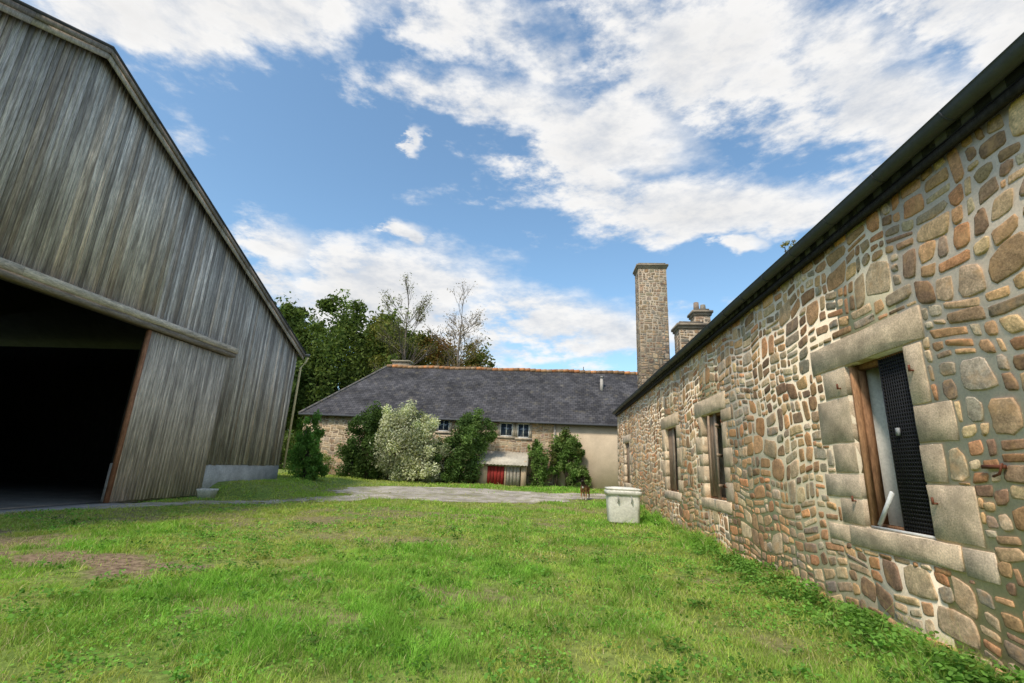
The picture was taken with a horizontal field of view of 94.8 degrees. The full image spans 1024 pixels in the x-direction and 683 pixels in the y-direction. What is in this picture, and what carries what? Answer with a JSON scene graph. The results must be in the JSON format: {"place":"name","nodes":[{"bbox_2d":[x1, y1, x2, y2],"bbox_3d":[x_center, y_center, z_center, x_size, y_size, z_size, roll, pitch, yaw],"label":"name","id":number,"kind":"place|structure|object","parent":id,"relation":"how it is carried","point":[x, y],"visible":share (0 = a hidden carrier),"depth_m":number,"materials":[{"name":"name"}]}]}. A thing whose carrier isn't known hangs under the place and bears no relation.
{"place":"outdoors","nodes":[
{"label":"outdoors","id":0,"kind":"place"},
{"bbox_2d":[12,486,605,512],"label":"gravel path","id":1,"kind":"structure","parent":0,"point":[449,494],"depth_m":19.94,"materials":[{"name":"grey gravel"}]},
{"bbox_2d":[0,463,1023,682],"bbox_3d":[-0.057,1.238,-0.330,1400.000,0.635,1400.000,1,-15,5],"label":"ground","id":2,"kind":"structure","parent":0,"point":[136,561],"depth_m":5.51,"materials":[{"name":"green plant"}]},
{"bbox_2d":[0,0,309,513],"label":"timber barn","id":3,"kind":"structure","parent":2,"relation":"on","point":[151,348],"depth_m":15.10,"materials":[{"name":"grey wood"}]},
{"bbox_2d":[196,488,218,497],"bbox_3d":[-10.347,5.152,15.985,0.665,0.300,0.277,13,-18,-33],"label":"stone planter","id":4,"kind":"object","parent":2,"relation":"on","point":[207,492],"visible":0.97,"depth_m":15.89,"materials":[{"name":"concrete"}]},
{"bbox_2d":[279,430,300,469],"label":"hedge","id":5,"kind":"object","parent":2,"relation":"on","point":[292,436],"visible":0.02,"depth_m":40.87,"materials":[{"name":"green plant"}]},
{"bbox_2d":[282,409,329,480],"bbox_3d":[-9.851,5.201,22.777,2.037,3.984,1.842,-12,-21,43],"label":"evergreen shrub","id":6,"kind":"object","parent":2,"relation":"on","point":[306,447],"visible":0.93,"depth_m":22.57,"materials":[{"name":"green plant"}]},
{"bbox_2d":[274,291,351,463],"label":"oak tree","id":7,"kind":"object","parent":2,"relation":"on","point":[292,316],"visible":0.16,"depth_m":49.45,"materials":[{"name":"green plant"}]},
{"bbox_2d":[288,288,384,430],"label":"oak tree","id":8,"kind":"object","parent":2,"relation":"on","point":[315,385],"visible":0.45,"depth_m":47.48,"materials":[{"name":"green plant"}]},
{"bbox_2d":[333,401,391,479],"bbox_3d":[-8.583,6.022,28.063,3.456,4.999,2.686,1,-15,5],"label":"evergreen shrub","id":9,"kind":"object","parent":2,"relation":"on","point":[352,456],"visible":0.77,"depth_m":27.41,"materials":[{"name":"green plant"}]},
{"bbox_2d":[292,450,467,482],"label":"border plants","id":10,"kind":"object","parent":2,"relation":"on","point":[325,459],"visible":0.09,"depth_m":28.46,"materials":[{"name":"green plant"}]},
{"bbox_2d":[346,298,436,377],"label":"oak tree","id":11,"kind":"object","parent":2,"relation":"on","point":[419,336],"visible":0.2,"depth_m":50.06,"materials":[{"name":"green plant"}]},
{"bbox_2d":[368,272,440,371],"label":"bare birch tree","id":12,"kind":"object","parent":2,"relation":"on","point":[397,335],"visible":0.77,"depth_m":47.10,"materials":[{"name":"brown plant"}]},
{"bbox_2d":[366,399,454,482],"bbox_3d":[-5.803,5.888,27.185,5.285,5.115,3.642,1,-15,5],"label":"silver leaf shrub","id":13,"kind":"object","parent":2,"relation":"on","point":[406,431],"visible":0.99,"depth_m":26.52,"materials":[{"name":"green plant"}]},
{"bbox_2d":[412,333,462,366],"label":"chestnut tree","id":14,"kind":"object","parent":2,"relation":"on","point":[430,360],"visible":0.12,"depth_m":50.47,"materials":[{"name":"green plant"}]},
{"bbox_2d":[422,279,487,366],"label":"bare birch tree","id":15,"kind":"object","parent":2,"relation":"on","point":[457,355],"visible":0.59,"depth_m":47.51,"materials":[{"name":"grey plant"}]},
{"bbox_2d":[426,407,497,483],"bbox_3d":[-3.004,6.264,27.941,4.277,4.974,2.671,10,-17,-27],"label":"green shrub","id":16,"kind":"object","parent":2,"relation":"on","point":[460,441],"visible":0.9,"depth_m":27.53,"materials":[{"name":"green plant"}]},
{"bbox_2d":[298,360,637,488],"bbox_3d":[0.728,6.056,33.579,28.865,9.270,8.670,1,-15,5],"label":"slate roofed farmhouse","id":17,"kind":"object","parent":2,"relation":"on","point":[522,408],"visible":0.31,"depth_m":31.27,"materials":[{"name":"stone"}]},
{"bbox_2d":[437,420,529,437],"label":"window frames","id":18,"kind":"structure","parent":17,"relation":"in","point":[444,420],"depth_m":29.66,"materials":[{"name":"paint"}]},
{"bbox_2d":[439,420,528,436],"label":"window panes","id":19,"kind":"structure","parent":17,"relation":"in","point":[446,423],"depth_m":29.68,"materials":[{"name":"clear glass"}]},
{"bbox_2d":[445,333,495,367],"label":"chestnut tree","id":20,"kind":"object","parent":2,"relation":"on","point":[478,358],"visible":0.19,"depth_m":51.08,"materials":[{"name":"green plant"}]},
{"bbox_2d":[476,451,528,485],"bbox_3d":[-0.578,7.760,28.289,3.100,2.340,1.490,1,-15,5],"label":"lean to shed","id":21,"kind":"object","parent":2,"relation":"on","point":[494,460],"visible":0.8,"depth_m":27.84,"materials":[{"name":"beige concrete"}]},
{"bbox_2d":[487,464,520,485],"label":"doors","id":22,"kind":"structure","parent":21,"relation":"in","point":[511,472],"depth_m":27.78,"materials":[{"name":"red wood"}]},
{"bbox_2d":[0,496,1023,682],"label":"broadleaf weeds","id":23,"kind":"object","parent":2,"relation":"on","point":[750,566],"visible":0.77,"depth_m":4.86,"materials":[{"name":"green plant"}]},
{"bbox_2d":[527,439,551,486],"bbox_3d":[1.596,7.412,28.079,1.374,3.190,1.373,11,-17,-29],"label":"green shrub","id":24,"kind":"object","parent":2,"relation":"on","point":[537,456],"visible":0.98,"depth_m":27.94,"materials":[{"name":"green plant"}]},
{"bbox_2d":[547,426,592,487],"bbox_3d":[3.469,7.126,28.404,2.740,3.994,1.190,1,-15,5],"label":"shrub","id":25,"kind":"object","parent":2,"relation":"on","point":[569,455],"visible":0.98,"depth_m":28.38,"materials":[{"name":"green plant"}]},
{"bbox_2d":[580,478,589,499],"bbox_3d":[3.207,6.483,20.759,0.329,0.934,1.152,-4,-16,22],"label":"dog","id":26,"kind":"object","parent":2,"relation":"on","point":[584,488],"visible":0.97,"depth_m":20.53},
{"bbox_2d":[604,486,641,523],"bbox_3d":[3.393,5.007,14.393,1.071,1.074,0.879,1,-15,5],"label":"plastic field container","id":27,"kind":"object","parent":2,"relation":"on","point":[622,504],"visible":0.97,"depth_m":14.09,"materials":[{"name":"white plastic"}]},
{"bbox_2d":[615,62,1023,414],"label":"roof","id":28,"kind":"structure","parent":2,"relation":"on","point":[1000,88],"depth_m":4.93,"materials":[{"name":"stone"}]},
{"bbox_2d":[635,268,669,386],"bbox_3d":[7.127,-0.356,23.930,1.410,6.850,1.000,1,-15,5],"label":"chimney","id":29,"kind":"object","parent":28,"relation":"on","point":[653,316],"visible":0.43,"depth_m":23.64,"materials":[{"name":"beige stone"}]},
{"bbox_2d":[633,263,668,275],"bbox_3d":[7.287,-3.806,24.851,1.610,0.300,1.200,1,-15,5],"label":"tall chimney cap","id":30,"kind":"object","parent":29,"relation":"on","point":[650,265],"visible":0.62,"depth_m":24.31,"materials":[{"name":"stone"}]},
{"bbox_2d":[635,268,669,387],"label":"tall chimney stones","id":31,"kind":"object","parent":29,"relation":"on","point":[649,321],"visible":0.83,"depth_m":23.63,"materials":[{"name":"brown stone"}]},
{"bbox_2d":[675,328,699,350],"bbox_3d":[6.966,0.568,18.393,0.950,2.000,0.800,1,-15,5],"label":"chimney","id":32,"kind":"object","parent":28,"relation":"on","point":[690,337],"visible":0.14,"depth_m":18.23,"materials":[{"name":"beige stone"}]},
{"bbox_2d":[674,329,701,353],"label":"chimney stones","id":33,"kind":"object","parent":32,"relation":"on","point":[684,341],"visible":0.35,"depth_m":18.23,"materials":[{"name":"brown stone"}]},
{"bbox_2d":[671,321,707,333],"bbox_3d":[7.018,-0.542,18.689,1.150,0.300,1.000,1,-15,5],"label":"chimney cap","id":34,"kind":"object","parent":32,"relation":"on","point":[690,325],"visible":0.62,"depth_m":18.25,"materials":[{"name":"stone"}]},
{"bbox_2d":[691,315,709,322],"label":"square chimney stones","id":35,"kind":"object","parent":28,"relation":"on","point":[700,317],"visible":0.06,"depth_m":19.25,"materials":[{"name":"brown stone"}]},
{"bbox_2d":[612,32,1023,414],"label":"gutter","id":36,"kind":"object","parent":28,"relation":"attached to","point":[1005,63],"visible":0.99,"depth_m":4.75,"materials":[{"name":"paint"}]},
{"bbox_2d":[780,239,795,251],"bbox_3d":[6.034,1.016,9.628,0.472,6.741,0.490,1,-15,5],"label":"roof tuft","id":37,"kind":"object","parent":36,"relation":"on","point":[787,243],"visible":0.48,"depth_m":10.40,"materials":[{"name":"green plant"}]},
{"bbox_2d":[618,92,1023,679],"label":"walls","id":38,"kind":"structure","parent":2,"relation":"on","point":[984,398],"depth_m":4.74,"materials":[{"name":"beige stone"}]},
{"bbox_2d":[627,350,933,535],"bbox_3d":[4.748,3.406,13.688,0.339,1.860,18.918,1,-15,5],"label":"window joinery","id":39,"kind":"object","parent":38,"relation":"attached to","point":[868,446],"depth_m":5.58,"materials":[{"name":"brown wood"}]},
{"bbox_2d":[675,367,936,539],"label":"plaster reveals","id":40,"kind":"object","parent":38,"relation":"attached to","point":[892,507],"visible":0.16,"depth_m":5.51,"materials":[{"name":"white paint"}]},
{"bbox_2d":[617,305,1000,584],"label":"dressed stone surrounds","id":41,"kind":"object","parent":38,"relation":"attached to","point":[955,514],"visible":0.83,"depth_m":5.14,"materials":[{"name":"stone"}]},
{"bbox_2d":[615,76,1023,416],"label":"wall plate","id":42,"kind":"object","parent":38,"relation":"attached to","point":[996,106],"depth_m":4.96,"materials":[{"name":"brown wood"}]},
{"bbox_2d":[698,365,1006,504],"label":"iron fittings","id":43,"kind":"object","parent":38,"relation":"attached to","point":[1001,466],"visible":1,"depth_m":3.82,"materials":[{"name":"paint"}]},
{"bbox_2d":[877,352,934,535],"bbox_3d":[4.059,1.013,4.839,0.054,1.800,0.505,1,-15,5],"label":"shutter","id":44,"kind":"object","parent":38,"relation":"attached to","point":[910,479],"visible":0.69,"depth_m":4.87,"materials":[{"name":"paint"}]},
{"bbox_2d":[619,94,1023,681],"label":"rubble stones","id":45,"kind":"object","parent":2,"relation":"on","point":[1005,261],"visible":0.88,"depth_m":5.05,"materials":[{"name":"brown stone"}]},
{"bbox_2d":[20,0,1023,436],"label":"sky","id":46,"kind":"structure","parent":0,"point":[535,153],"materials":[{"name":"blue"}]},
{"bbox_2d":[690,315,710,322],"bbox_3d":[7.767,0.141,19.274,0.630,2.350,0.600,1,-15,5],"label":"chimney","id":47,"kind":"object","parent":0,"point":[704,321],"visible":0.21,"depth_m":19.25,"materials":[{"name":"beige stone"}]},
{"bbox_2d":[687,308,712,319],"bbox_3d":[7.826,-1.138,19.615,0.830,0.300,0.800,1,-15,5],"label":"square chimney cap","id":48,"kind":"object","parent":47,"relation":"on","point":[693,312],"visible":0.74,"depth_m":19.26,"materials":[{"name":"grey stone"}]},
{"bbox_2d":[693,302,705,308],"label":"chimney pots","id":49,"kind":"object","parent":48,"relation":"on","point":[696,305],"visible":0.58,"depth_m":19.63,"materials":[{"name":"ceramic"}]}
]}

